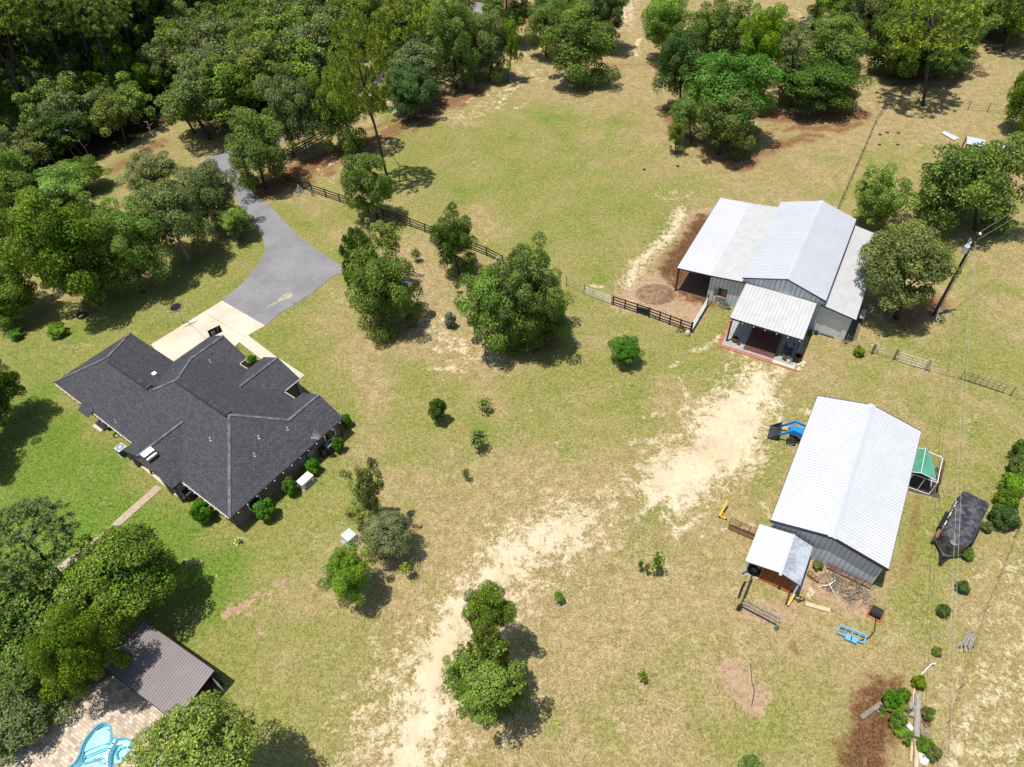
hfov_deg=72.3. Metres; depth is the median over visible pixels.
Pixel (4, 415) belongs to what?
oak tree
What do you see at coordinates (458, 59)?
broadleaf tree
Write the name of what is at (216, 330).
basketball hoop
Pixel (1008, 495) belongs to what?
shrub
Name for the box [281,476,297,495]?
round bush
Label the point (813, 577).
cattle panel
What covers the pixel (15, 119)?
forest tree
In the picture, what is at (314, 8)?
broadleaf tree
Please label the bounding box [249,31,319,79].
broadleaf tree
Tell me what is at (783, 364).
concrete step
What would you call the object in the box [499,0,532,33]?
broadleaf tree
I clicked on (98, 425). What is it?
doorstep slab
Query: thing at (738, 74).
broadleaf tree
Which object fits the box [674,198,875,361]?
horse barn
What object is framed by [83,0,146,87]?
forest pine
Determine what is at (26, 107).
forest tree
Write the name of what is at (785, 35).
broadleaf tree
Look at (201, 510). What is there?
round bush
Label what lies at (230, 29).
forest tree
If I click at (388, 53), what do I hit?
broadleaf tree
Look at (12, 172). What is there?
oak tree
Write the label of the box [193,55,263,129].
broadleaf tree
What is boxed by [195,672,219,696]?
pavilion floor
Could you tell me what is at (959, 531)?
power line
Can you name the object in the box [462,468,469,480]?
sapling
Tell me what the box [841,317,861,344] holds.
side slab
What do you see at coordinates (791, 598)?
grader blade
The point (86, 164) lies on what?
oak tree
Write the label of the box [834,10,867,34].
broadleaf tree
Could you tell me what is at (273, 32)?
broadleaf tree
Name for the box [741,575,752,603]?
corner rail
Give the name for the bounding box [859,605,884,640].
hose reel
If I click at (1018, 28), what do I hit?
broadleaf tree
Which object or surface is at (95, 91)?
forest tree
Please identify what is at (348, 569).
oak tree
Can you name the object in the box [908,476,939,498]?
kennel floor
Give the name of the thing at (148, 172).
live oak
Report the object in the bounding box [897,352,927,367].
pipe gate
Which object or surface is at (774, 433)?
tractor
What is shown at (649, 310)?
board fence
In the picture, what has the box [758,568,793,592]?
slatted screen
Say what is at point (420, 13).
broadleaf tree
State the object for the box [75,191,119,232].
broadleaf tree
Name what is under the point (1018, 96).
broadleaf tree
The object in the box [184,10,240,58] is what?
broadleaf tree
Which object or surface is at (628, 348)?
fruit tree
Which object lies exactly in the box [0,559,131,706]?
oak tree
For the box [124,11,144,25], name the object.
forest tree
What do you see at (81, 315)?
fire ring
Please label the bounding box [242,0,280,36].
forest tree
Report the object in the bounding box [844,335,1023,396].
wire fence
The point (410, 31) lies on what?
pine tree
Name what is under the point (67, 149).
broadleaf tree
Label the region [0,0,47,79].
forest pine
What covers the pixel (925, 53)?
broadleaf tree
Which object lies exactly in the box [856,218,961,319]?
broadleaf tree
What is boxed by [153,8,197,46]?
forest tree
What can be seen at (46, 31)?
forest pine
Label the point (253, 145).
oak tree
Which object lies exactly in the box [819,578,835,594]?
pipe tripod
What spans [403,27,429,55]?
broadleaf tree
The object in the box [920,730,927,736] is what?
split board
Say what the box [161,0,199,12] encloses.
forest tree
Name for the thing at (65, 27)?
forest tree
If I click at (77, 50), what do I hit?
forest pine
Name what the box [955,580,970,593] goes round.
shrub
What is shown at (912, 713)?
old log
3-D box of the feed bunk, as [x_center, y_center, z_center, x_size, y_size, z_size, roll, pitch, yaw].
[19.280,12.514,58.404,2.540,0.120,0.350,22,52,21]
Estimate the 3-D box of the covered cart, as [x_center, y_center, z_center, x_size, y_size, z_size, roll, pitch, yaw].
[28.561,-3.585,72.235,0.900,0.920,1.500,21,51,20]
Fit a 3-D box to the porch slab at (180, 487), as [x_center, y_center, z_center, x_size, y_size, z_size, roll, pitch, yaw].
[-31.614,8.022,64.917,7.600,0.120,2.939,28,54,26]
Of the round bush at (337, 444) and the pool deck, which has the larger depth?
the round bush at (337, 444)
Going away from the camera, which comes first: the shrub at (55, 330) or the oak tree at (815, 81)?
the shrub at (55, 330)
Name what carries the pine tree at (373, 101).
on the ground
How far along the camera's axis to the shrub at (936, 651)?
50.82 m
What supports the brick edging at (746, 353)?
on the ground
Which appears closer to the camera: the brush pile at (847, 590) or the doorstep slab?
the brush pile at (847, 590)
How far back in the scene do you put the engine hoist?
59.36 m
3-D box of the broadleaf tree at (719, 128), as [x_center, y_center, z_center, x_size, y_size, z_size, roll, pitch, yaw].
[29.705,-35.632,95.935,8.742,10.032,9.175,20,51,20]
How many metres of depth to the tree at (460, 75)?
113.59 m
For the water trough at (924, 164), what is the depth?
95.54 m
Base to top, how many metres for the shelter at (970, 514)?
2.188 m
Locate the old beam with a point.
(869, 711)
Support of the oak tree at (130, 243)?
on the ground
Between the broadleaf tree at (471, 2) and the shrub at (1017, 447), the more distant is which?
the broadleaf tree at (471, 2)
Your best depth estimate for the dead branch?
101.81 m
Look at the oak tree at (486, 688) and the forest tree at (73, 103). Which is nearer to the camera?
the oak tree at (486, 688)
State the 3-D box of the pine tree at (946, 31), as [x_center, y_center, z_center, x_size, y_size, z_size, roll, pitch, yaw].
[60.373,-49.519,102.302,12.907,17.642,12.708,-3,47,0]
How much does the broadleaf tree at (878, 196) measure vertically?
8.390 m
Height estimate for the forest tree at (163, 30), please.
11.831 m
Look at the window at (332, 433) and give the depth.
65.44 m
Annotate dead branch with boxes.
[64,123,87,153]
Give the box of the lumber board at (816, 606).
[805,602,829,612]
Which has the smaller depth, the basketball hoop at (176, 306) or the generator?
the generator
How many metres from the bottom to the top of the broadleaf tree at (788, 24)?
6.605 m
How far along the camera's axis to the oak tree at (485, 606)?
45.64 m
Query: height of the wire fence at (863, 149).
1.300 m
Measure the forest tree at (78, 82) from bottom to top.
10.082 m
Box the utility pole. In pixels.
[932,232,981,315]
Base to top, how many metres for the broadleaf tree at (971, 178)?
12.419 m
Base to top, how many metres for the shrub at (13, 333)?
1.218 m
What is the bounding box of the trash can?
[793,353,801,363]
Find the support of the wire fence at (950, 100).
on the ground
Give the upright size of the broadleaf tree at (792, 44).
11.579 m
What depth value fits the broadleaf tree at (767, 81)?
107.12 m
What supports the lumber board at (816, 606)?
on the ground
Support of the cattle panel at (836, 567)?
on the ground
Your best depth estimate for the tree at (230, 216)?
86.95 m
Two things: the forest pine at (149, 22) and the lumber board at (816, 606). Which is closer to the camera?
the lumber board at (816, 606)
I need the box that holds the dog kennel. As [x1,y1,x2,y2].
[908,448,942,494]
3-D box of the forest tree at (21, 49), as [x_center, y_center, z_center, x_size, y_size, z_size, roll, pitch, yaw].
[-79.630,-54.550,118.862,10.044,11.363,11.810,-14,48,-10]
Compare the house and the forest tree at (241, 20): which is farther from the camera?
the forest tree at (241, 20)
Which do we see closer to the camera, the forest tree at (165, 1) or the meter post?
the meter post
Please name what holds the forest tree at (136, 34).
on the ground
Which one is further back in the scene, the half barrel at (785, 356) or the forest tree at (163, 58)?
the forest tree at (163, 58)
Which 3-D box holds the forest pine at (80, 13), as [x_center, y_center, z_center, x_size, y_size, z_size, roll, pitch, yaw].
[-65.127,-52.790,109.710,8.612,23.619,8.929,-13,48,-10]
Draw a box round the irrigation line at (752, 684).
[750,664,754,705]
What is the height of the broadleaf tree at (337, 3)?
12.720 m
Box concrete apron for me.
[151,301,264,360]
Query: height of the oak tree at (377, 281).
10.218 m
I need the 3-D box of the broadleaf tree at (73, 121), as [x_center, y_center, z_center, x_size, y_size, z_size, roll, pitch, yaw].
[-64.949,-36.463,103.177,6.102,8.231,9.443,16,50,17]
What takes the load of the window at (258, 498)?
in the house
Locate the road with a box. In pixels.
[198,2,492,170]
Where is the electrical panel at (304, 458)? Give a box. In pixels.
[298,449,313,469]
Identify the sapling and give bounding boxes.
[399,562,411,576]
[410,248,421,261]
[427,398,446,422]
[444,312,456,327]
[453,282,459,288]
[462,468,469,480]
[469,429,487,449]
[477,398,491,412]
[554,591,563,601]
[637,559,643,571]
[637,668,647,680]
[645,563,650,572]
[652,551,665,574]
[737,754,764,766]
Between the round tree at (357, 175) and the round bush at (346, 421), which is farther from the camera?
the round tree at (357, 175)
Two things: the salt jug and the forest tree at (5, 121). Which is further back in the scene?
the forest tree at (5, 121)
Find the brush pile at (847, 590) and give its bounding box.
[810,568,875,608]
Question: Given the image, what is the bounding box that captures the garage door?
[812,314,844,337]
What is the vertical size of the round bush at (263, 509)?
2.215 m
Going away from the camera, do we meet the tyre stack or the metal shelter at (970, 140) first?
the tyre stack
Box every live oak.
[0,678,76,766]
[115,147,178,196]
[126,177,214,260]
[172,158,239,231]
[252,60,324,157]
[465,6,513,84]
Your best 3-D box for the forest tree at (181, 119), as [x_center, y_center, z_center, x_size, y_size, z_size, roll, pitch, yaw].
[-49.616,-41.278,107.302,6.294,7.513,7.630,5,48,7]
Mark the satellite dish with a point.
(315, 435)
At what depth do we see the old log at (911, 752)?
46.71 m
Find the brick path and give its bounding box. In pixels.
[45,485,161,577]
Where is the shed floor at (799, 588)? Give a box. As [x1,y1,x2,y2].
[743,560,808,592]
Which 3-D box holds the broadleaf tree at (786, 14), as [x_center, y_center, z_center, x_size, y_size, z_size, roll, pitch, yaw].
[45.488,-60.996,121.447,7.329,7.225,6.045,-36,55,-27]
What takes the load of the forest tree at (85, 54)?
on the ground
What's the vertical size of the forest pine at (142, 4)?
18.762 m
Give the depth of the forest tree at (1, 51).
115.76 m
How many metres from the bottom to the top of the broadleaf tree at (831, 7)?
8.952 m
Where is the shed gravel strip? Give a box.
[743,570,758,578]
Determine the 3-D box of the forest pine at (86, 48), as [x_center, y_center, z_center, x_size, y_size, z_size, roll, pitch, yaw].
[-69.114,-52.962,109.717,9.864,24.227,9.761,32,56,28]
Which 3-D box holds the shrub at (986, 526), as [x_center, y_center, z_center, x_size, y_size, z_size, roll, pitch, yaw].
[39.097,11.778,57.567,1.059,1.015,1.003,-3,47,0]
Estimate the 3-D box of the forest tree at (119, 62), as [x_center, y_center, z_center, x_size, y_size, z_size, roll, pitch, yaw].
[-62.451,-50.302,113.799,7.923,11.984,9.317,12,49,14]
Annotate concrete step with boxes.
[772,360,794,368]
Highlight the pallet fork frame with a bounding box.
[837,624,866,644]
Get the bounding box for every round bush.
[188,498,214,523]
[247,354,256,365]
[252,497,275,520]
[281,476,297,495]
[304,458,319,476]
[332,437,343,453]
[341,413,351,429]
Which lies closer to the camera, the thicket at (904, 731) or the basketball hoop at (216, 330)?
the thicket at (904, 731)
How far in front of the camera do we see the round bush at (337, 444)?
64.72 m
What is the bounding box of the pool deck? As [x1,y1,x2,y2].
[0,675,166,766]
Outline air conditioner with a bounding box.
[114,443,127,458]
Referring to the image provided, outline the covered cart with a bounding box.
[782,341,795,356]
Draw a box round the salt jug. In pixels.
[685,330,689,336]
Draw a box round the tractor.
[767,420,805,444]
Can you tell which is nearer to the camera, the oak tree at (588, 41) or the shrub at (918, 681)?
the shrub at (918, 681)
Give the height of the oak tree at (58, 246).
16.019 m
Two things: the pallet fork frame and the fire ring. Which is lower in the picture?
the pallet fork frame
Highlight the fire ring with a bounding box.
[76,311,86,319]
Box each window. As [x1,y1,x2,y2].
[247,494,261,510]
[324,429,335,441]
[714,288,727,298]
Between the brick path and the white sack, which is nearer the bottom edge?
the white sack
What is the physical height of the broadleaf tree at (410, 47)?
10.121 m
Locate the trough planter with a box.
[718,301,730,309]
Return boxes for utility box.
[340,528,359,548]
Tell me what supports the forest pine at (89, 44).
on the ground
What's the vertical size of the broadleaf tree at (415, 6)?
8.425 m
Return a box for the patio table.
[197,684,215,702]
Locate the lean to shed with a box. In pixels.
[740,524,812,596]
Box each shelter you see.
[932,491,988,563]
[962,136,985,149]
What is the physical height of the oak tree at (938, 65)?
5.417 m
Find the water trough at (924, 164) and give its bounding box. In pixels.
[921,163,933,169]
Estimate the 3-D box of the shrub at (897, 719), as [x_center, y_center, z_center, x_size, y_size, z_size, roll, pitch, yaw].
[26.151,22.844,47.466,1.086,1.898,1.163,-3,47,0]
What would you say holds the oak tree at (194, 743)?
on the ground
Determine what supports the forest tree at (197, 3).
on the ground
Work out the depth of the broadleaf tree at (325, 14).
112.68 m
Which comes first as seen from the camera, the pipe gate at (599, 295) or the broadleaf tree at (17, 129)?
the pipe gate at (599, 295)
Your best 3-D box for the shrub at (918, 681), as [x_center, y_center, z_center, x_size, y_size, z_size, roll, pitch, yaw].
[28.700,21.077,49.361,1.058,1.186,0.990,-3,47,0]
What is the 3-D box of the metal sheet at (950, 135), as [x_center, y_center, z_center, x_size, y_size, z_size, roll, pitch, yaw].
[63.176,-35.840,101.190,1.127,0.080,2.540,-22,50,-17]
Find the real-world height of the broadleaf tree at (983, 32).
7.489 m
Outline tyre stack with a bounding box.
[748,564,761,575]
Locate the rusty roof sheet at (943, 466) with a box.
[939,460,945,485]
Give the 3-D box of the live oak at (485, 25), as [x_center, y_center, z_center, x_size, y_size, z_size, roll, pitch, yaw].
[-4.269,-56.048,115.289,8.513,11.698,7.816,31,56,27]
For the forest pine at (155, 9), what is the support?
on the ground
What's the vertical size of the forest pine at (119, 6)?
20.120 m
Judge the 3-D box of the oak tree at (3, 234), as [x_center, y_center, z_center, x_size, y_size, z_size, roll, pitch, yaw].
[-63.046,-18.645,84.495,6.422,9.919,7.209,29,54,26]
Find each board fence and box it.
[274,3,534,173]
[274,172,503,264]
[612,296,691,329]
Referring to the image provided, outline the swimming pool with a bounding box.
[68,722,131,766]
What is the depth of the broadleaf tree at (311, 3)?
120.89 m
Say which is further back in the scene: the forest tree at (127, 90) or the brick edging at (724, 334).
the forest tree at (127, 90)
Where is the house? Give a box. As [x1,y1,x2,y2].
[53,332,343,528]
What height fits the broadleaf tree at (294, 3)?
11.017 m
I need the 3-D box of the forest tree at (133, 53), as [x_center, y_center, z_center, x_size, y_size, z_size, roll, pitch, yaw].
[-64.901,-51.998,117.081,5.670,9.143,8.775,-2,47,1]
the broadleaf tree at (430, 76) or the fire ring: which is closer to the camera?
the fire ring
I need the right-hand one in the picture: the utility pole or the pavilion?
the utility pole
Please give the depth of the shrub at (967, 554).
55.73 m
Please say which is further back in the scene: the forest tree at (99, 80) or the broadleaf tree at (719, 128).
the forest tree at (99, 80)
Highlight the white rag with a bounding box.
[906,722,912,730]
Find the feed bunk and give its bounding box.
[728,525,754,539]
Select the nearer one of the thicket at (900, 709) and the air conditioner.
the thicket at (900, 709)
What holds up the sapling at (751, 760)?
on the ground
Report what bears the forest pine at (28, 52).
on the ground
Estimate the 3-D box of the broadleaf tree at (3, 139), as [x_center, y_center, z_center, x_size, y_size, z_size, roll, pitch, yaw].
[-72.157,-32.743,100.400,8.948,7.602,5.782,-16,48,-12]
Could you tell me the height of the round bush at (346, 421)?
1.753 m
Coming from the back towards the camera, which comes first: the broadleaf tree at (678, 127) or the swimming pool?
the broadleaf tree at (678, 127)
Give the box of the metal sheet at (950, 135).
[942,131,958,139]
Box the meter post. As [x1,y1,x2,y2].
[888,303,896,318]
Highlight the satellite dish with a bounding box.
[311,431,319,440]
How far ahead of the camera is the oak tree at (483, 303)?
68.99 m
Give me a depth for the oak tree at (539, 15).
118.07 m
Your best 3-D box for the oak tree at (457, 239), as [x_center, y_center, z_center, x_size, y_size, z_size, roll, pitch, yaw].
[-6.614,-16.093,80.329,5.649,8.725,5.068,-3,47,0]
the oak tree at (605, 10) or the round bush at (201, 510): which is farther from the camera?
the oak tree at (605, 10)
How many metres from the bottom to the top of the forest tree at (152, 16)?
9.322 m
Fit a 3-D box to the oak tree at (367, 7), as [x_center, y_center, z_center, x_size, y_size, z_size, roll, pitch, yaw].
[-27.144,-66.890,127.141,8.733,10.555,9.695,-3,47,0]
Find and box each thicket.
[878,692,913,716]
[891,725,914,741]
[922,736,941,763]
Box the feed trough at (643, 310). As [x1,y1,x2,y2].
[638,307,648,312]
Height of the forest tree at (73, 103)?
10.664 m
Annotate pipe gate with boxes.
[585,286,612,302]
[692,298,707,329]
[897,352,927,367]
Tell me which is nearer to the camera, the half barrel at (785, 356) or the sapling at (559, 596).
the sapling at (559, 596)
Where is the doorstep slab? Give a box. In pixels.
[93,420,105,431]
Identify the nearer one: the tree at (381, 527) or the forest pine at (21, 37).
the tree at (381, 527)
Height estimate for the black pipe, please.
0.179 m
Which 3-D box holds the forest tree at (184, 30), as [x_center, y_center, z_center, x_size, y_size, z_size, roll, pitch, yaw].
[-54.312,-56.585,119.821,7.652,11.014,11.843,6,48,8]
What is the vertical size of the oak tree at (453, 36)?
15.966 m
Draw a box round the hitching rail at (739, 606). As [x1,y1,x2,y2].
[736,599,780,630]
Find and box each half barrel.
[732,335,738,342]
[782,353,789,360]
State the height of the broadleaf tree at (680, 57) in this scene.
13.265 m
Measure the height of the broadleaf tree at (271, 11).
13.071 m
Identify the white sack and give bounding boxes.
[919,751,929,764]
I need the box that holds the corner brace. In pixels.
[924,359,931,372]
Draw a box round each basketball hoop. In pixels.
[167,301,183,322]
[208,325,222,336]
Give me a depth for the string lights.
61.81 m
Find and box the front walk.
[240,336,304,378]
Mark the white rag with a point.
(909, 726)
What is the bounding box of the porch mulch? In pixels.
[743,326,780,358]
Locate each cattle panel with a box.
[728,518,757,534]
[807,571,819,582]
[826,563,871,587]
[964,372,1006,391]
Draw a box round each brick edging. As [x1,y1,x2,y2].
[717,343,796,371]
[719,319,730,343]
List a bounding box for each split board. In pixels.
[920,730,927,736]
[922,719,931,726]
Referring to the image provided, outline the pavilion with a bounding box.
[105,621,223,726]
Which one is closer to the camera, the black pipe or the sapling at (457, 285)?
the black pipe
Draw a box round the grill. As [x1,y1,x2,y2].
[181,487,195,501]
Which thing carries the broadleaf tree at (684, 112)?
on the ground
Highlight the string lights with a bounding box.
[238,419,343,512]
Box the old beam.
[859,701,882,719]
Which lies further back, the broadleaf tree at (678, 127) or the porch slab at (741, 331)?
the broadleaf tree at (678, 127)
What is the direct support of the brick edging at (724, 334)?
on the ground
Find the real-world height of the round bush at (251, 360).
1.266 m
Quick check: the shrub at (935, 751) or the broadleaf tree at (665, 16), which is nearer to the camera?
the shrub at (935, 751)
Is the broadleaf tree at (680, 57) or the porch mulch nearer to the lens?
the porch mulch
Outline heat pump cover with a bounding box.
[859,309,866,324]
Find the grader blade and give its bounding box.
[785,591,804,605]
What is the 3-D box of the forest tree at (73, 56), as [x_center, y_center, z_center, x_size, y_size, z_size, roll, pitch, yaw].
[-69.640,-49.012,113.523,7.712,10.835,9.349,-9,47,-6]
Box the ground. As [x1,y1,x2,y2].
[0,0,1023,766]
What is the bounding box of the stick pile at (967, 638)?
[955,630,975,651]
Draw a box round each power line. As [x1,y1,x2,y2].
[946,252,974,754]
[950,256,975,766]
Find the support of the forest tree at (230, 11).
on the ground
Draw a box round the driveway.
[215,155,341,325]
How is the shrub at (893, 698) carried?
on the ground
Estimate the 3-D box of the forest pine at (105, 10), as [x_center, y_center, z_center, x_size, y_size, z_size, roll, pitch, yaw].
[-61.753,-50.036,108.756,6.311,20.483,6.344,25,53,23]
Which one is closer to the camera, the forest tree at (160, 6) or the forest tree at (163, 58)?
the forest tree at (163, 58)
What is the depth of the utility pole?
70.90 m
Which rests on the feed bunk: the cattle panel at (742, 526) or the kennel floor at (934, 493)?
the cattle panel at (742, 526)
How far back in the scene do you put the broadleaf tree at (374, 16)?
117.92 m
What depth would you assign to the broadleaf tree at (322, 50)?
109.41 m
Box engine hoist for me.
[718,500,727,519]
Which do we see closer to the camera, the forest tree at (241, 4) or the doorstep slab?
the doorstep slab
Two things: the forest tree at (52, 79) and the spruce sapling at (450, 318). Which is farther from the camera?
the forest tree at (52, 79)
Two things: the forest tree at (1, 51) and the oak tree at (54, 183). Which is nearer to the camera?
the oak tree at (54, 183)
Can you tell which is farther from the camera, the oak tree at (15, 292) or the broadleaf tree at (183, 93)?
the broadleaf tree at (183, 93)
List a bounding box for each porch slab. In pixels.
[139,462,185,498]
[722,320,808,364]
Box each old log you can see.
[908,702,914,717]
[909,742,913,761]
[913,694,921,738]
[913,740,919,766]
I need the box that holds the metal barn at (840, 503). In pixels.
[770,395,921,585]
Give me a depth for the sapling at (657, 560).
54.65 m
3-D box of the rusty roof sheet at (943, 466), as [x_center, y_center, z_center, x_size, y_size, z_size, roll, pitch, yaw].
[37.050,7.692,60.333,0.247,0.530,3.009,21,51,21]
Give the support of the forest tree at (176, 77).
on the ground
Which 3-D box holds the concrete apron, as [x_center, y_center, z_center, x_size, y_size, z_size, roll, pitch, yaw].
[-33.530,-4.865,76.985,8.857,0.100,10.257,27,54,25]
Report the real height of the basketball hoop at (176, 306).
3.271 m
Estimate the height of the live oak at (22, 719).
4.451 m
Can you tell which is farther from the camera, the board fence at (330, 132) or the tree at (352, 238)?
the board fence at (330, 132)
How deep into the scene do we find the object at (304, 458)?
63.66 m
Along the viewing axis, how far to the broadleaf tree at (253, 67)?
103.62 m
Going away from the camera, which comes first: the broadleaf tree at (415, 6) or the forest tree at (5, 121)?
the forest tree at (5, 121)
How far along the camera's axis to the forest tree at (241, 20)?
118.51 m
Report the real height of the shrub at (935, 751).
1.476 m
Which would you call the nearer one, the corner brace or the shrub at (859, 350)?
the corner brace
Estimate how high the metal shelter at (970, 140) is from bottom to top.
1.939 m
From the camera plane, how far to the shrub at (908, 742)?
46.76 m
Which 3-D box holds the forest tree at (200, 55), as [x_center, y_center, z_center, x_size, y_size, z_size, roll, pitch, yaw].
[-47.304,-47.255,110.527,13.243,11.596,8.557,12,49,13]
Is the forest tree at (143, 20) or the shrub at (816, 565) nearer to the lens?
the shrub at (816, 565)
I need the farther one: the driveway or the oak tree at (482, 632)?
the driveway
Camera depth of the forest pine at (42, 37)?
111.84 m
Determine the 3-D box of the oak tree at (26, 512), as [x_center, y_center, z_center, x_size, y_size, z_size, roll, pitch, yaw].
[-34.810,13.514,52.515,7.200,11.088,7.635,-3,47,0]
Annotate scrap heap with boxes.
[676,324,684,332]
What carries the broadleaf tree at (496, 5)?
on the ground
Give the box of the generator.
[296,471,316,491]
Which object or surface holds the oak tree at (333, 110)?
on the ground
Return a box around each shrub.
[6,326,25,339]
[46,321,68,337]
[812,560,823,570]
[853,345,865,356]
[882,688,903,707]
[888,712,908,730]
[897,687,911,701]
[903,738,910,745]
[911,674,926,688]
[916,736,935,753]
[920,706,935,720]
[925,743,942,761]
[932,645,941,656]
[936,604,952,618]
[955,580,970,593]
[961,547,974,560]
[980,521,993,531]
[986,502,1019,530]
[993,487,1020,507]
[997,471,1023,495]
[1007,438,1023,456]
[1008,454,1023,473]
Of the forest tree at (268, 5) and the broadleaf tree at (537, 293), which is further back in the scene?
the forest tree at (268, 5)
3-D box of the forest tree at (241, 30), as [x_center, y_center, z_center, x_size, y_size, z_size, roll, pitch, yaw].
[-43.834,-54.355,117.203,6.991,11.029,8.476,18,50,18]
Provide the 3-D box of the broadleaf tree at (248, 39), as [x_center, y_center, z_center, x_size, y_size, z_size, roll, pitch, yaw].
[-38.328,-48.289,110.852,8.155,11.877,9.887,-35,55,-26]
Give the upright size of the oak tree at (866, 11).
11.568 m
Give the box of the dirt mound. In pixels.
[636,284,675,304]
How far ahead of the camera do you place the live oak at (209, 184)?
85.67 m
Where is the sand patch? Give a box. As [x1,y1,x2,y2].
[262,292,292,312]
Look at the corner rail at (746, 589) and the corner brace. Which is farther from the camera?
the corner brace
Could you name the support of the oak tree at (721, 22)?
on the ground
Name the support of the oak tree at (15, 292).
on the ground
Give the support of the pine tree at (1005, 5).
on the ground
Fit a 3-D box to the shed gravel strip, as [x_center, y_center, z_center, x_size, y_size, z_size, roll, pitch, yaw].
[19.179,15.203,55.887,1.300,0.060,0.414,23,52,22]
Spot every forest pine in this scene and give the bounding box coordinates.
[0,0,32,61]
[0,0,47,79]
[0,23,19,92]
[1,0,41,70]
[4,0,62,58]
[8,0,80,83]
[20,0,94,76]
[22,11,66,45]
[40,1,58,52]
[47,0,112,77]
[50,2,95,61]
[69,0,118,82]
[79,1,113,55]
[82,0,147,103]
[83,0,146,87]
[110,0,149,42]
[140,0,154,37]
[151,0,157,17]
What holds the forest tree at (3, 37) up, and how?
on the ground
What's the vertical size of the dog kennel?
2.530 m
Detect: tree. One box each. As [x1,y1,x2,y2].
[0,26,29,50]
[0,36,22,58]
[0,51,43,84]
[0,57,12,84]
[0,80,29,116]
[0,106,26,133]
[0,116,22,140]
[0,122,48,171]
[0,126,38,158]
[0,145,42,222]
[0,187,137,308]
[0,193,25,254]
[0,250,47,330]
[0,359,27,425]
[0,398,14,426]
[0,494,81,594]
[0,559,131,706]
[2,67,46,118]
[11,78,61,145]
[11,123,52,162]
[13,24,59,56]
[15,63,63,85]
[18,162,91,213]
[23,37,83,79]
[24,60,75,96]
[24,110,78,163]
[28,30,85,62]
[28,111,90,153]
[34,70,92,141]
[41,106,103,156]
[49,154,112,191]
[50,19,83,38]
[55,47,104,81]
[55,523,187,634]
[56,70,114,123]
[57,189,89,218]
[63,46,103,77]
[69,22,125,59]
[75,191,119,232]
[79,82,116,135]
[86,73,112,85]
[87,91,142,143]
[88,195,172,292]
[89,33,140,85]
[101,68,146,115]
[102,47,140,82]
[112,80,155,129]
[116,18,151,51]
[116,19,136,51]
[117,689,262,766]
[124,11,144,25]
[128,2,140,15]
[130,0,165,19]
[130,57,175,106]
[133,38,149,57]
[135,17,193,62]
[135,27,188,79]
[138,2,160,32]
[142,15,176,39]
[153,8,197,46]
[153,53,226,139]
[160,86,201,132]
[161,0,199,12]
[163,0,201,23]
[167,74,180,101]
[171,18,207,48]
[177,44,223,112]
[178,39,208,69]
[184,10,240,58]
[188,1,221,22]
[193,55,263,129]
[196,0,224,18]
[198,53,259,108]
[213,36,254,101]
[215,0,256,23]
[217,203,253,238]
[219,20,241,35]
[220,0,259,17]
[221,16,244,24]
[223,105,289,191]
[225,31,296,108]
[229,25,261,44]
[235,18,260,41]
[237,36,283,98]
[240,0,272,8]
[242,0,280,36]
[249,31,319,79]
[254,2,313,46]
[259,0,315,26]
[270,16,321,78]
[272,0,307,13]
[279,20,338,95]
[296,0,345,16]
[302,52,367,156]
[306,6,366,75]
[308,3,343,59]
[312,0,361,29]
[317,541,375,605]
[327,9,391,175]
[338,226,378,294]
[339,152,393,219]
[339,457,384,531]
[344,0,382,33]
[344,217,424,346]
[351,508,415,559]
[369,3,410,48]
[374,42,402,80]
[374,51,422,103]
[375,0,442,64]
[383,37,449,78]
[384,62,435,117]
[395,1,434,41]
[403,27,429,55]
[407,0,432,29]
[418,63,444,104]
[426,0,480,87]
[428,202,478,278]
[441,638,530,726]
[445,45,479,63]
[446,62,474,91]
[447,0,478,13]
[453,265,533,356]
[461,579,517,641]
[466,623,514,673]
[469,30,510,79]
[481,0,504,26]
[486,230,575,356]
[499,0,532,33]
[501,0,506,42]
[501,17,523,81]
[523,0,569,57]
[539,1,621,91]
[561,0,579,23]
[569,0,588,5]
[588,0,629,49]
[607,334,645,365]
[640,0,691,61]
[652,21,706,98]
[667,117,686,153]
[668,89,704,142]
[682,49,784,142]
[688,0,752,68]
[695,87,762,159]
[737,2,787,112]
[757,74,771,91]
[769,10,796,29]
[770,51,873,110]
[773,32,800,62]
[774,24,808,107]
[776,18,798,55]
[795,13,868,86]
[806,0,857,27]
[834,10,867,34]
[843,0,893,42]
[851,25,868,53]
[851,163,912,231]
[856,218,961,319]
[866,0,945,78]
[884,0,983,105]
[896,131,1023,234]
[897,33,944,75]
[917,50,968,81]
[925,0,1004,72]
[972,20,988,46]
[978,0,1023,41]
[994,0,1023,51]
[1004,70,1023,131]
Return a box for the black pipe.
[738,581,745,597]
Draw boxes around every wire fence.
[566,277,611,304]
[837,95,891,208]
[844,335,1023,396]
[898,92,1014,110]
[937,510,1023,766]
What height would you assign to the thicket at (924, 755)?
0.831 m
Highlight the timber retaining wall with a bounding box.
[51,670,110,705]
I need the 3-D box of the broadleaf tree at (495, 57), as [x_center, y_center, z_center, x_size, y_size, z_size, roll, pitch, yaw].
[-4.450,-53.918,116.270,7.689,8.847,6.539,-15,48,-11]
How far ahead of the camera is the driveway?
84.98 m

